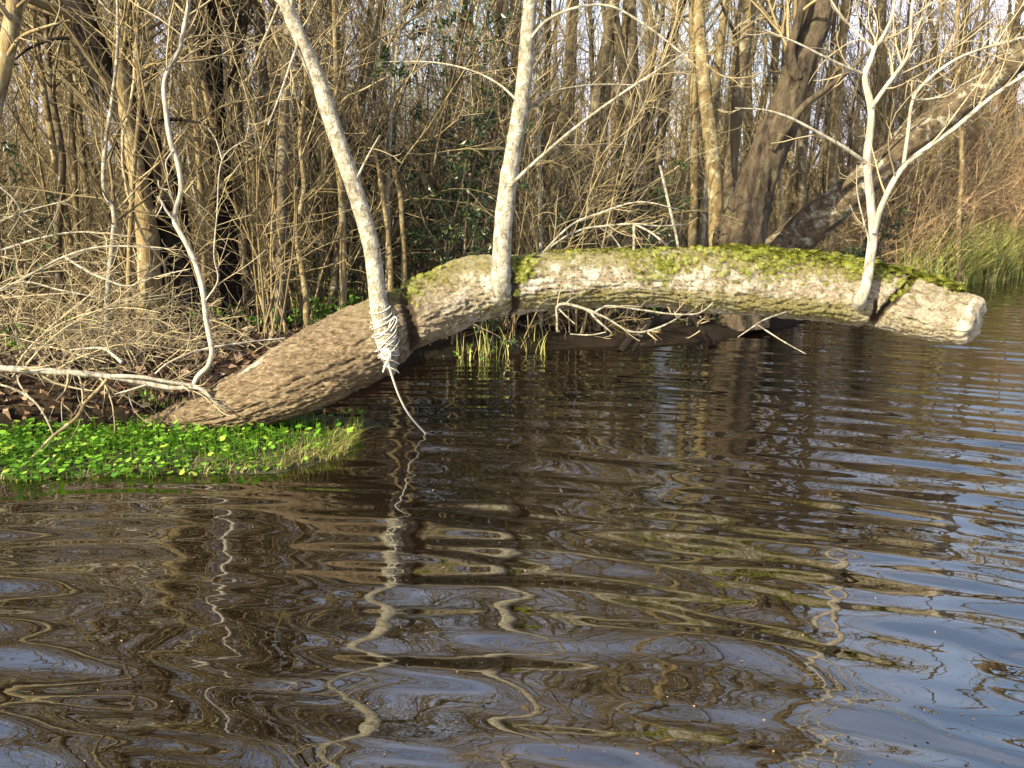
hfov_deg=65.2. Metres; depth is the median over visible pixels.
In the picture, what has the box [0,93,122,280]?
bare shrub
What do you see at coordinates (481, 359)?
green seedling
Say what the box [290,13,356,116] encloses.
bare tree
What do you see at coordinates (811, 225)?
tree
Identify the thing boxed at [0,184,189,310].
dead branch
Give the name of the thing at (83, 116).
bare tree
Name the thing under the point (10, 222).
bare shrub
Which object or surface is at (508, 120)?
bare tree
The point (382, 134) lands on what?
bare shrub
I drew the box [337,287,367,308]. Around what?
green seedling
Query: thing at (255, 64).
vine
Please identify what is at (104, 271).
bare shrub
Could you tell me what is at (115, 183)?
bare shrub
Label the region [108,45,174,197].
bare tree
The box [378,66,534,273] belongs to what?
bare shrub
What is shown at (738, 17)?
bare tree
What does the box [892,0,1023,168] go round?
bare tree
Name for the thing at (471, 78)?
bare tree
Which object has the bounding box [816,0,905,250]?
bare tree
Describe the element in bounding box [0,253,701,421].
fallen leaves
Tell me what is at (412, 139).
bare shrub
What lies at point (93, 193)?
bare shrub
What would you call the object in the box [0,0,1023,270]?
woods
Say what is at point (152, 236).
tree
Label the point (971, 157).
bare shrub
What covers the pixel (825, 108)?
bare tree
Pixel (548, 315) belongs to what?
green seedling
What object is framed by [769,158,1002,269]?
bare shrub
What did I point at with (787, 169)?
bare tree
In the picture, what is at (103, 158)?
tree
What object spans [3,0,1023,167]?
sky
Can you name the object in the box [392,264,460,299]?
fern clump
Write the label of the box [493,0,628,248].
bare tree
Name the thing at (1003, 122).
bare shrub
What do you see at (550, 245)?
dead branch
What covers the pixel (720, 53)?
bare tree
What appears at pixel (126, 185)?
vine
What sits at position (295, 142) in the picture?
vine
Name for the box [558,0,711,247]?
bare tree
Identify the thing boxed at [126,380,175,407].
green seedling
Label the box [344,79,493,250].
bare shrub
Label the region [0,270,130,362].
bramble
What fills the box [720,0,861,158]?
bare tree
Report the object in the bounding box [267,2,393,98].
bare tree
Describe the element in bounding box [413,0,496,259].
bare tree
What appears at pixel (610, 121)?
bare tree
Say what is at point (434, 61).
bare tree
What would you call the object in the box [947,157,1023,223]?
bare shrub
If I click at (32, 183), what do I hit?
bare shrub
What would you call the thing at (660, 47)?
bare tree
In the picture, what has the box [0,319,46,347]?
green seedling
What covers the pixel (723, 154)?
bare shrub
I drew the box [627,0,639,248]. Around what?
bare tree
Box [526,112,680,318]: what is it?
evergreen bush
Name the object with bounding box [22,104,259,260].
bare shrub
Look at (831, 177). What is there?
bare tree
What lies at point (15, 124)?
bare tree
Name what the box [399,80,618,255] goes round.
bare shrub
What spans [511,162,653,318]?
bare shrub
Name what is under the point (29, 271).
bare shrub
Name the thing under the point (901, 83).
bare tree
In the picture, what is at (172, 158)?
vine
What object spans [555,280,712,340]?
dead branch
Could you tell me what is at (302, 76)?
bare tree
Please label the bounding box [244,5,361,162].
bare tree
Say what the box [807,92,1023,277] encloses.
bare shrub
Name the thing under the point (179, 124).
vine
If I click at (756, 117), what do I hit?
bare tree
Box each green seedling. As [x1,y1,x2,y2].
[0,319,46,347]
[44,315,95,345]
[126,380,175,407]
[147,395,186,413]
[188,305,259,334]
[260,307,323,335]
[287,290,359,323]
[311,275,367,304]
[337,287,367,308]
[443,343,494,364]
[531,310,580,322]
[614,307,662,315]
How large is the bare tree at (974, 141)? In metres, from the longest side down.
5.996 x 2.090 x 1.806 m
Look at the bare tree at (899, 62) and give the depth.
16.87 m
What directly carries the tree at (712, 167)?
on the ground at (672, 333)
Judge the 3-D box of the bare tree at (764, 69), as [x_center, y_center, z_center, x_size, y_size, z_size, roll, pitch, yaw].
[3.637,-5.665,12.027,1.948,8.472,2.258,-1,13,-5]
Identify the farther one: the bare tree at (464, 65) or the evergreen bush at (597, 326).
the bare tree at (464, 65)
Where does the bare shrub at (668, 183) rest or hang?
on the ground at (672, 333)
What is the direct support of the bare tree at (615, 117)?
on the ground at (672, 333)
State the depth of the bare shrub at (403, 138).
11.50 m
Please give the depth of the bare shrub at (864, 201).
17.21 m
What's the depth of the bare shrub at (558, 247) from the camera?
8.46 m
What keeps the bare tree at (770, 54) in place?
on the ground at (672, 333)
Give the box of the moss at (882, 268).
[543,243,971,293]
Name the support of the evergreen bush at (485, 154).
on the ground at (672, 333)
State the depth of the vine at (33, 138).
9.16 m
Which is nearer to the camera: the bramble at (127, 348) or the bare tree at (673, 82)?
the bramble at (127, 348)
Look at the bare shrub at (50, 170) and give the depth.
16.09 m
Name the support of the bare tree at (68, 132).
on the ground at (672, 333)
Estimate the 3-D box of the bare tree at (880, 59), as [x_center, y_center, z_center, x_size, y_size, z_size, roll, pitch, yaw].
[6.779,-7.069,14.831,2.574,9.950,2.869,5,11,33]
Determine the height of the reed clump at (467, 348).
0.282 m
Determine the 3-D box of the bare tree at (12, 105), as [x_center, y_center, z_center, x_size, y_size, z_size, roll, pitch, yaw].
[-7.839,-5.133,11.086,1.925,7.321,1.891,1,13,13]
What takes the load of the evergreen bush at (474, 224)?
on the ground at (672, 333)
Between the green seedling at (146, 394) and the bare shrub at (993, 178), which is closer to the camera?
the green seedling at (146, 394)
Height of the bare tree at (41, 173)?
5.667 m
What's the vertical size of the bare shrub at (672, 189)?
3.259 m
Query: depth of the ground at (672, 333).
7.86 m
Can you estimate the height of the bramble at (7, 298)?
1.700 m
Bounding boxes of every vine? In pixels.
[13,0,51,311]
[21,40,45,292]
[73,0,160,301]
[107,13,200,311]
[117,4,278,327]
[119,44,187,292]
[121,0,169,292]
[139,43,198,250]
[173,81,189,170]
[279,28,308,253]
[352,0,378,257]
[477,0,511,248]
[488,0,535,244]
[516,0,679,317]
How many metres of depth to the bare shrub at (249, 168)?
12.84 m
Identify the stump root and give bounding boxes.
[617,310,716,354]
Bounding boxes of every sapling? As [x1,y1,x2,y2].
[67,0,263,384]
[233,0,401,375]
[383,0,718,300]
[717,0,1023,310]
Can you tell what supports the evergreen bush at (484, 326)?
on the ground at (672, 333)
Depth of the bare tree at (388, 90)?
11.30 m
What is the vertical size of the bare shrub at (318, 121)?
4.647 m
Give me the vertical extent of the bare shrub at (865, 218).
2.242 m
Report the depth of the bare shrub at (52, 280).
7.57 m
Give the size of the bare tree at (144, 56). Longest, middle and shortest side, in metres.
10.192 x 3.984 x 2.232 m
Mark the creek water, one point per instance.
(562, 475)
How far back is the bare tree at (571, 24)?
12.15 m
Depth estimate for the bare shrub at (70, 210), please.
10.39 m
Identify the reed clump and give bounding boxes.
[457,337,473,360]
[473,321,509,361]
[521,326,547,354]
[896,246,939,273]
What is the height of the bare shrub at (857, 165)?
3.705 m
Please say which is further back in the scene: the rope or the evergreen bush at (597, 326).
the evergreen bush at (597, 326)
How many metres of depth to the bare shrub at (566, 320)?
8.75 m
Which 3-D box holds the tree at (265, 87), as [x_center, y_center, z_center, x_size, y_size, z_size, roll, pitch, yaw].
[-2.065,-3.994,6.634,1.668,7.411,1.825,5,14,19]
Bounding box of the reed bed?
[865,208,1023,285]
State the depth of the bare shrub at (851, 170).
13.78 m
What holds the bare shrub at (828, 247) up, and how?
on the ground at (672, 333)
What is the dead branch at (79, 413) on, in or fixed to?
on the plant mat at (368, 424)
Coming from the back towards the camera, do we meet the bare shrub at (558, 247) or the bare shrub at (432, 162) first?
the bare shrub at (432, 162)
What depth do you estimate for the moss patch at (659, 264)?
5.05 m
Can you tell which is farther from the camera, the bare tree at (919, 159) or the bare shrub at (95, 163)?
the bare shrub at (95, 163)
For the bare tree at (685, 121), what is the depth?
18.29 m
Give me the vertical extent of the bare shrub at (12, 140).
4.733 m
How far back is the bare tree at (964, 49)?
16.26 m
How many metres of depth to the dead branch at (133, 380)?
4.96 m
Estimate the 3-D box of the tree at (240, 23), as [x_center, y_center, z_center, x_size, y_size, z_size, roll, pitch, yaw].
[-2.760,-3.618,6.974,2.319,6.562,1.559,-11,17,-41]
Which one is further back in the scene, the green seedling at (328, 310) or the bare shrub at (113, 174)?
the bare shrub at (113, 174)
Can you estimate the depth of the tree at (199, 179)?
6.69 m
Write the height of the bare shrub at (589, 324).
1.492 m
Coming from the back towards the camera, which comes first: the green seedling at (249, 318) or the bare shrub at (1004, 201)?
the bare shrub at (1004, 201)
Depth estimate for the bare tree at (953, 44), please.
18.11 m
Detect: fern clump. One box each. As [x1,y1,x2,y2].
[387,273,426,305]
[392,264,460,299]
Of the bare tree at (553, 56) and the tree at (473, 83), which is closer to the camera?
the tree at (473, 83)
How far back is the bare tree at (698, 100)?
13.56 m
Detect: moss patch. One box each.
[511,252,538,296]
[614,246,722,291]
[682,247,827,287]
[879,277,915,300]
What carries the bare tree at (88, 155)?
on the ground at (672, 333)
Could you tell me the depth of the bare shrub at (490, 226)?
10.21 m
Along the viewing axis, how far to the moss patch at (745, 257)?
5.07 m
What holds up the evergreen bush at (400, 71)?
on the ground at (672, 333)
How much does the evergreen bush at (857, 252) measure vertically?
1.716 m
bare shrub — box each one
[0,1,112,259]
[0,14,125,285]
[0,20,72,179]
[0,23,84,243]
[0,70,90,249]
[0,87,135,286]
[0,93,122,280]
[0,97,71,275]
[0,125,121,221]
[0,136,103,265]
[0,146,49,272]
[0,169,338,341]
[0,196,209,336]
[0,203,105,322]
[0,224,45,308]
[1,66,126,282]
[1,190,250,356]
[2,50,123,236]
[7,203,206,332]
[19,0,390,339]
[20,166,135,292]
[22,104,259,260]
[26,128,126,244]
[29,107,124,222]
[29,207,136,285]
[37,0,254,227]
[47,86,211,254]
[53,0,293,259]
[66,216,122,253]
[71,207,195,263]
[91,125,193,223]
[106,0,545,324]
[108,39,353,291]
[122,0,411,318]
[133,153,314,294]
[136,1,411,292]
[150,1,439,286]
[156,0,555,313]
[177,0,444,298]
[183,199,385,326]
[184,92,330,257]
[192,0,504,302]
[207,176,417,292]
[228,2,456,260]
[248,7,455,290]
[292,160,452,287]
[296,0,563,267]
[315,1,456,264]
[316,96,436,239]
[330,234,433,299]
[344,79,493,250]
[351,0,785,322]
[367,46,460,259]
[369,128,460,249]
[370,4,510,266]
[373,75,539,247]
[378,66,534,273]
[380,0,617,253]
[394,0,741,333]
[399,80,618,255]
[408,0,660,250]
[408,2,688,338]
[414,211,575,343]
[469,0,677,247]
[480,202,599,250]
[500,232,685,343]
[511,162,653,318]
[522,180,657,250]
[530,237,629,337]
[532,0,683,242]
[598,62,753,248]
[604,118,689,245]
[623,128,800,246]
[657,173,689,246]
[669,73,819,202]
[675,173,845,247]
[766,134,926,264]
[769,79,886,230]
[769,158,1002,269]
[771,158,949,258]
[771,201,896,253]
[774,64,952,265]
[776,91,1023,267]
[792,38,1023,249]
[792,109,957,261]
[805,45,1023,230]
[806,145,947,238]
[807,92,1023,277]
[812,96,1017,214]
[834,165,1004,268]
[837,154,1023,259]
[837,160,1020,252]
[837,222,929,266]
[839,92,1023,248]
[844,108,1021,229]
[847,31,1023,265]
[853,175,1023,227]
[860,70,1023,249]
[865,105,1023,271]
[892,132,1023,244]
[894,55,1021,218]
[903,164,1023,236]
[912,116,1023,256]
[918,53,1023,235]
[919,129,1023,223]
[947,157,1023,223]
[974,42,1023,209]
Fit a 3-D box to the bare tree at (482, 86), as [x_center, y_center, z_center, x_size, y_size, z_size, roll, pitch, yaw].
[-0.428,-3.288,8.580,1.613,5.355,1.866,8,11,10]
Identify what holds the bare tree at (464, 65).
on the ground at (672, 333)
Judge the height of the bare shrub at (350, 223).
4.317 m
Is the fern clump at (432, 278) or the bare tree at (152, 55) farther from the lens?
the bare tree at (152, 55)
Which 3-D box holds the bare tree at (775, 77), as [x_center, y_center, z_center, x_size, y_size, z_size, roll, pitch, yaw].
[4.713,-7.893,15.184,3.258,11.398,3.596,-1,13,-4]
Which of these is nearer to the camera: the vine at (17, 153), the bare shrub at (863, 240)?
the vine at (17, 153)
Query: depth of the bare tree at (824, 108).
20.18 m
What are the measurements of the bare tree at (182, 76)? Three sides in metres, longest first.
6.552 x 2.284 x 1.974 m
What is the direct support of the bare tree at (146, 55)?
on the ground at (672, 333)
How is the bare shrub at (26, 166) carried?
on the ground at (672, 333)
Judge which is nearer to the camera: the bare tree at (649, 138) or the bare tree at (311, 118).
the bare tree at (311, 118)
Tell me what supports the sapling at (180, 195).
on the dead branch at (133, 380)
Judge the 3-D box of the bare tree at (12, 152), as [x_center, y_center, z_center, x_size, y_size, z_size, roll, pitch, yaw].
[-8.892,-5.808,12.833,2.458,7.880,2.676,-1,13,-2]
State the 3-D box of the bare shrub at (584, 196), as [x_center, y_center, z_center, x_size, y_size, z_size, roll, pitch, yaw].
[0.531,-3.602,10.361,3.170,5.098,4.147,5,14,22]
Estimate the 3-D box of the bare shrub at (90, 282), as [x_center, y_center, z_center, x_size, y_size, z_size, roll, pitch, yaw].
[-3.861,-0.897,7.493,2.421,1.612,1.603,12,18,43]
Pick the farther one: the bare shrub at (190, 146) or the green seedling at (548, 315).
the bare shrub at (190, 146)
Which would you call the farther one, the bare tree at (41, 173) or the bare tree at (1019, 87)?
the bare tree at (1019, 87)
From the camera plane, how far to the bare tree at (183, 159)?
11.18 m
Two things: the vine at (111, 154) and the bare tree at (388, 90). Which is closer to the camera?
the vine at (111, 154)
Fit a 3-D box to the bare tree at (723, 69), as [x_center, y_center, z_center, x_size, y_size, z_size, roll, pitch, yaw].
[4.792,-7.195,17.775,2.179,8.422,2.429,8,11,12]
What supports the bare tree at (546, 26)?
on the ground at (672, 333)
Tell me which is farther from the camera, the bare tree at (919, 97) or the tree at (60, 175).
the bare tree at (919, 97)
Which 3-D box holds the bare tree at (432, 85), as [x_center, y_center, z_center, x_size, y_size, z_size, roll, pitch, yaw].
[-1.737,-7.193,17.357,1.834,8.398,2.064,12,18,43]
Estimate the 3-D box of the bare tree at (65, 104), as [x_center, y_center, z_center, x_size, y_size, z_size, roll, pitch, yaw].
[-6.824,-5.771,11.734,1.752,8.344,2.180,-1,13,-4]
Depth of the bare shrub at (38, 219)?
13.32 m
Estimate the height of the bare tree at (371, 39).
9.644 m
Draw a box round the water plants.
[0,408,363,482]
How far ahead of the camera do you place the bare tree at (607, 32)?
11.04 m
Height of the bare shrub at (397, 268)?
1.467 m
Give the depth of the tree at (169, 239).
6.62 m
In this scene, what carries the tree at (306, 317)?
on the ground at (672, 333)
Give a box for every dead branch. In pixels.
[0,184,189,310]
[0,313,284,434]
[0,375,53,433]
[29,378,107,458]
[542,185,697,252]
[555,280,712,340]
[659,165,679,246]
[738,311,805,353]
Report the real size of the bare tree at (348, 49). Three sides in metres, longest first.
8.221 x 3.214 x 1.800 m
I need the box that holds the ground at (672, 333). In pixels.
[0,165,1019,436]
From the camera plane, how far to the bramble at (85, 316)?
5.29 m
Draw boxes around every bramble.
[0,207,228,377]
[0,248,179,420]
[0,260,87,362]
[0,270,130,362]
[1,240,230,394]
[1,273,199,426]
[32,275,250,419]
[38,246,243,368]
[58,252,338,339]
[148,264,362,366]
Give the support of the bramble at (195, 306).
on the ground at (672, 333)
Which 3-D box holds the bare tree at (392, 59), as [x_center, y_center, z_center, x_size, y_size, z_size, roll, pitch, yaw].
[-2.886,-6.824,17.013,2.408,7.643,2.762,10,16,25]
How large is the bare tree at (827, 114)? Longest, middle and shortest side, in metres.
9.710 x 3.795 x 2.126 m
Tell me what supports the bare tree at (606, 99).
on the ground at (672, 333)
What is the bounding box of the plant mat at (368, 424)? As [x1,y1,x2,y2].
[0,415,384,479]
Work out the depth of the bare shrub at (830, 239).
12.48 m
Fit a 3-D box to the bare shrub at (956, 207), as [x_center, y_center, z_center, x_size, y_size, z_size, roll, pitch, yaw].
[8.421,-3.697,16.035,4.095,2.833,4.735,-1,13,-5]
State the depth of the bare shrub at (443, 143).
11.38 m
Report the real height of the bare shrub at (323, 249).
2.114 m
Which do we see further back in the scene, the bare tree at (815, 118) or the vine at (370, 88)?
the bare tree at (815, 118)
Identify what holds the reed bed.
on the creek water
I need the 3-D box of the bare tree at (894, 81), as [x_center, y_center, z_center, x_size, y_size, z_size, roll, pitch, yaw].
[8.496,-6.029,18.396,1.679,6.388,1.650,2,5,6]
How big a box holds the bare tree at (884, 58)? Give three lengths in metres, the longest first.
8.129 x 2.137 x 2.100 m
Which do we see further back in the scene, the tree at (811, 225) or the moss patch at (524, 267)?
the tree at (811, 225)
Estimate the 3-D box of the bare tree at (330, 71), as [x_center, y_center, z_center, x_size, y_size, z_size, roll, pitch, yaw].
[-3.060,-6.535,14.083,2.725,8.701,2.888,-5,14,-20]
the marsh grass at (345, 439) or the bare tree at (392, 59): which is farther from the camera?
the bare tree at (392, 59)
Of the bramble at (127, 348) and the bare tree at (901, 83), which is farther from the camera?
the bare tree at (901, 83)
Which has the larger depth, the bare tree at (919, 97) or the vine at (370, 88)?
the bare tree at (919, 97)
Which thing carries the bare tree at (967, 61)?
on the ground at (672, 333)
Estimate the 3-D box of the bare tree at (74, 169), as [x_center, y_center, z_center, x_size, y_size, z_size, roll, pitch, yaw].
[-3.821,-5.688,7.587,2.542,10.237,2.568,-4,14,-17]
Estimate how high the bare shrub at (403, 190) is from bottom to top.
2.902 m
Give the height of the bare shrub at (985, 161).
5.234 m
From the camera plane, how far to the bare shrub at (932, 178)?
16.77 m
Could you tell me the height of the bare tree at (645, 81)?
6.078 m
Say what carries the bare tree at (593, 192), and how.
on the ground at (672, 333)
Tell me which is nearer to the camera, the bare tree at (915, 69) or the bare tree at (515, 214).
the bare tree at (515, 214)
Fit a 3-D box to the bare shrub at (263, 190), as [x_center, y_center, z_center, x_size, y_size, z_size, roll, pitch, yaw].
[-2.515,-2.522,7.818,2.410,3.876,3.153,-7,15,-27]
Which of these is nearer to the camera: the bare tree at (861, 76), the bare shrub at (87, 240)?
the bare shrub at (87, 240)
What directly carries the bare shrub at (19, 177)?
on the ground at (672, 333)
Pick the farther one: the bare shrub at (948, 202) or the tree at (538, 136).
the bare shrub at (948, 202)
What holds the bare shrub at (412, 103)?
on the ground at (672, 333)
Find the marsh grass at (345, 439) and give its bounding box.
[0,411,374,481]
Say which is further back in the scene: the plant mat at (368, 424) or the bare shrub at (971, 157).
the bare shrub at (971, 157)
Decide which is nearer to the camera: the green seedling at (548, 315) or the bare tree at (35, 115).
the green seedling at (548, 315)
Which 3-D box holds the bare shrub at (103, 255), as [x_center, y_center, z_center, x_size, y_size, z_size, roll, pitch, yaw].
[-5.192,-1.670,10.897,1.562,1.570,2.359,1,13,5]
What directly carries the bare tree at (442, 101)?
on the ground at (672, 333)
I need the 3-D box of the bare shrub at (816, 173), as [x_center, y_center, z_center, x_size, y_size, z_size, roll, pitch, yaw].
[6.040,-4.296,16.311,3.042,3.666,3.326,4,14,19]
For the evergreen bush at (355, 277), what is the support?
on the ground at (672, 333)
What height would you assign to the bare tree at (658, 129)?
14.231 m
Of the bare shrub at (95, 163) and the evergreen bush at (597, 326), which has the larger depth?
the bare shrub at (95, 163)
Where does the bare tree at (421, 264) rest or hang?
on the ground at (672, 333)
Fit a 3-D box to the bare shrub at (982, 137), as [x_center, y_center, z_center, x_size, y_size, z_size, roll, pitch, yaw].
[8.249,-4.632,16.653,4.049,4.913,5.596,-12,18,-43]
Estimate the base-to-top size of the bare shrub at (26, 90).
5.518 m
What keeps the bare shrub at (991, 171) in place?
on the ground at (672, 333)
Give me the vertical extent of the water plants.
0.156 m
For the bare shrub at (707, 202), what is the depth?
12.09 m
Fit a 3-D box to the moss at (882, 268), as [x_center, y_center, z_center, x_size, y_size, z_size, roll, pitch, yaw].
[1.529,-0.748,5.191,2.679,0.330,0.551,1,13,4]
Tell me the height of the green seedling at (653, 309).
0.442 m
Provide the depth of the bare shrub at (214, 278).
9.24 m
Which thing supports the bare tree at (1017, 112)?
on the ground at (672, 333)
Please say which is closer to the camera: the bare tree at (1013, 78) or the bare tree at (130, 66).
the bare tree at (130, 66)
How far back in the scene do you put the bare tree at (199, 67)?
6.48 m
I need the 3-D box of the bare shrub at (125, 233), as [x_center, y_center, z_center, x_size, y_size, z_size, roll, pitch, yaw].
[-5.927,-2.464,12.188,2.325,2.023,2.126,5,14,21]
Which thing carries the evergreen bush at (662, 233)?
on the ground at (672, 333)
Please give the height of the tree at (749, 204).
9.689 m
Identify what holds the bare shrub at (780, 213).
on the ground at (672, 333)
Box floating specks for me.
[5,417,1021,764]
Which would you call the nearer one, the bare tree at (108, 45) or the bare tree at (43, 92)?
the bare tree at (43, 92)
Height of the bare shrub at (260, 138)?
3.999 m
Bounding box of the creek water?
[0,277,1023,767]
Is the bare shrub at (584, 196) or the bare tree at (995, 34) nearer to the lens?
the bare shrub at (584, 196)
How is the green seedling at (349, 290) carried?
on the ground at (672, 333)
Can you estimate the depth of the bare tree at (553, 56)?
16.74 m
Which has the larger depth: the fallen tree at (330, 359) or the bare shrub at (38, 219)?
the bare shrub at (38, 219)
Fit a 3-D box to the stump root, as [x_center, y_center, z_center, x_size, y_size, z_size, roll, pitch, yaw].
[1.529,-0.613,7.437,0.927,0.632,1.856,5,14,21]
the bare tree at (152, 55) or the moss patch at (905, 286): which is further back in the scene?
the bare tree at (152, 55)
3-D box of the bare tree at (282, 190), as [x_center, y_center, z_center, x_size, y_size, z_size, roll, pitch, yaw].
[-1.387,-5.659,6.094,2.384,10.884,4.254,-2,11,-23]
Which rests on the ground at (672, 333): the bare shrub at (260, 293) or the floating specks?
the bare shrub at (260, 293)
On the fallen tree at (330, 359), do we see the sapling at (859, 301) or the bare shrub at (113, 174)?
the sapling at (859, 301)
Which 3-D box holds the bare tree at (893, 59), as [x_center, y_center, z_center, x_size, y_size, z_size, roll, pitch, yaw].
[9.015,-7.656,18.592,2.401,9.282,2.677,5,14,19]
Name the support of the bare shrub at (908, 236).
on the ground at (672, 333)
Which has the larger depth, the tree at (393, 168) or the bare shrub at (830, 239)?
the bare shrub at (830, 239)
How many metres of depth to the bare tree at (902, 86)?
16.43 m
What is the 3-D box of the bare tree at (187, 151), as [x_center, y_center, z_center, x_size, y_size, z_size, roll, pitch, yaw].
[-4.131,-4.574,9.786,2.383,7.009,2.184,-9,16,-35]
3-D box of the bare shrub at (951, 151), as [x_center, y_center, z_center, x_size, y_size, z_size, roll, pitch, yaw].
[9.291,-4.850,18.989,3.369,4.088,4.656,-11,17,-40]
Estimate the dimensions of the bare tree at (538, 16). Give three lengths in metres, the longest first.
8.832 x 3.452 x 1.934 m
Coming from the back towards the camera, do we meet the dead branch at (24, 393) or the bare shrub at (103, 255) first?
the bare shrub at (103, 255)
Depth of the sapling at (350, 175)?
4.74 m
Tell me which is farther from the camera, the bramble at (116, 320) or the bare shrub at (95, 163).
the bare shrub at (95, 163)
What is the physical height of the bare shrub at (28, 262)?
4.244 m
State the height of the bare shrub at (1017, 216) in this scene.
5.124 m
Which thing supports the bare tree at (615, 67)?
on the ground at (672, 333)
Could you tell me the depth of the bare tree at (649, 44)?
9.67 m
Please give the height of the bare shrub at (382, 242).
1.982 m
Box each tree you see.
[0,0,69,122]
[0,0,99,329]
[0,0,149,329]
[0,0,164,299]
[0,0,194,344]
[0,3,124,268]
[0,9,100,296]
[0,9,119,207]
[0,57,36,224]
[0,83,66,262]
[1,22,106,222]
[2,0,229,340]
[5,0,114,270]
[6,15,45,195]
[6,17,90,234]
[11,19,99,260]
[15,1,155,255]
[22,0,159,212]
[29,26,120,205]
[38,0,170,309]
[41,0,196,222]
[46,0,251,342]
[47,0,282,341]
[50,0,140,259]
[67,0,256,318]
[76,3,246,278]
[93,0,182,283]
[97,11,198,113]
[98,0,187,129]
[99,0,292,310]
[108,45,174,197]
[130,0,296,330]
[133,0,185,115]
[135,0,247,174]
[141,248,986,432]
[142,0,282,325]
[147,1,227,122]
[148,0,253,159]
[149,5,167,91]
[153,0,271,171]
[159,0,405,326]
[170,0,295,221]
[175,0,280,331]
[187,74,252,243]
[191,1,323,113]
[222,0,353,286]
[224,0,359,218]
[229,2,300,112]
[235,0,291,333]
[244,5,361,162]
[245,0,438,309]
[249,0,389,305]
[257,0,372,327]
[263,4,328,194]
[264,0,444,291]
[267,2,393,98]
[276,0,415,253]
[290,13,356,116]
[294,1,410,223]
[295,0,479,288]
[311,0,469,315]
[313,0,444,265]
[318,0,426,240]
[318,24,407,285]
[339,74,417,289]
[343,0,421,273]
[346,1,418,130]
[382,0,543,251]
[387,0,539,256]
[392,0,572,253]
[394,1,460,162]
[395,6,423,235]
[407,0,573,273]
[410,0,492,253]
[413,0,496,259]
[413,14,458,149]
[416,6,508,182]
[429,18,493,133]
[433,1,492,180]
[450,0,597,127]
[453,0,573,251]
[468,0,592,251]
[486,1,585,133]
[489,0,618,326]
[492,0,517,243]
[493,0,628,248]
[497,7,578,124]
[513,0,528,254]
[528,10,594,202]
[530,89,567,322]
[540,0,643,244]
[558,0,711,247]
[562,0,578,250]
[572,0,619,245]
[573,1,688,216]
[573,8,637,162]
[586,104,601,247]
[592,2,619,250]
[594,0,790,249]
[595,5,676,190]
[596,0,762,246]
[605,3,655,177]
[606,0,650,248]
[611,3,689,144]
[612,0,627,230]
[613,3,687,149]
[615,0,731,123]
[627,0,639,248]
[640,0,685,248]
[647,0,678,247]
[648,0,784,231]
[656,0,736,247]
[661,1,771,245]
[667,3,750,232]
[672,2,779,148]
[675,0,783,182]
[675,0,816,226]
[686,0,799,168]
[691,0,764,246]
[697,0,728,246]
[703,0,881,330]
[707,0,889,178]
[716,0,792,220]
[720,0,756,208]
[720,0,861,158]
[722,0,831,134]
[730,1,792,226]
[733,0,838,117]
[736,0,882,248]
[765,0,1023,250]
[767,5,869,199]
[768,10,861,241]
[773,20,818,217]
[778,0,809,227]
[792,0,805,212]
[806,11,874,179]
[807,0,907,251]
[813,0,908,150]
[814,0,852,246]
[815,0,940,202]
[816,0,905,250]
[822,0,849,253]
[838,0,972,219]
[842,0,952,210]
[846,0,944,204]
[847,0,954,131]
[849,0,1013,247]
[857,0,966,247]
[857,3,911,245]
[858,0,947,242]
[860,0,954,207]
[869,10,940,181]
[873,0,991,223]
[877,0,973,258]
[880,0,988,189]
[888,0,1019,217]
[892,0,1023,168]
[903,0,1021,218]
[906,0,994,282]
[915,0,1017,250]
[933,0,1012,190]
[935,1,1021,168]
[935,4,1023,218]
[936,19,997,190]
[941,0,1023,199]
[965,0,1022,174]
[970,21,1023,219]
[974,0,1023,173]
[988,9,1023,156]
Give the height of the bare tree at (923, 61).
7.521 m
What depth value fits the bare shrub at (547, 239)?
12.38 m
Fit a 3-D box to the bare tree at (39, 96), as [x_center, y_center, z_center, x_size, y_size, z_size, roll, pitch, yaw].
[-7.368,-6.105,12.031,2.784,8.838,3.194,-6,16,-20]
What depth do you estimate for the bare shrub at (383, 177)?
14.34 m
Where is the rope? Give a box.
[369,305,426,433]
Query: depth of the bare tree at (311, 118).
8.05 m
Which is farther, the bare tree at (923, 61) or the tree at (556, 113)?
the bare tree at (923, 61)
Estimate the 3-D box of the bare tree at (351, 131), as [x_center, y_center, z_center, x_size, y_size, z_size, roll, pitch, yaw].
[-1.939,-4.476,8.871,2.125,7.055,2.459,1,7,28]
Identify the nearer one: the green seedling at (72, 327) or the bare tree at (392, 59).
the green seedling at (72, 327)
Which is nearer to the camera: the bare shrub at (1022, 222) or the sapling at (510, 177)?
the sapling at (510, 177)
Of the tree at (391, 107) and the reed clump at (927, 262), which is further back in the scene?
the reed clump at (927, 262)
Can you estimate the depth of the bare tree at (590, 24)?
14.05 m
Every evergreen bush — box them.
[0,42,66,330]
[244,44,435,305]
[247,0,501,282]
[329,10,532,349]
[355,46,584,264]
[471,317,504,331]
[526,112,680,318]
[546,150,694,322]
[581,308,623,330]
[667,309,715,325]
[841,196,911,262]
[915,205,970,263]
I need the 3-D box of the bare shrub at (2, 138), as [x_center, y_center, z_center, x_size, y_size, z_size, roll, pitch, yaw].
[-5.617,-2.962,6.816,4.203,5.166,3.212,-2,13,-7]
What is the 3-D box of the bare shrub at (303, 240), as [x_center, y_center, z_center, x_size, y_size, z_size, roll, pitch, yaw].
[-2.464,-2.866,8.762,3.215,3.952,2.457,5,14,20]
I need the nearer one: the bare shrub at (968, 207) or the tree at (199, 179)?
the tree at (199, 179)
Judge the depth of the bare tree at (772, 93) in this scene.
13.35 m
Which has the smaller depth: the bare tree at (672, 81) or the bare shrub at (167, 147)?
the bare shrub at (167, 147)
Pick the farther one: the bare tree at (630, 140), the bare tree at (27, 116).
the bare tree at (27, 116)
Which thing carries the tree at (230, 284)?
on the ground at (672, 333)

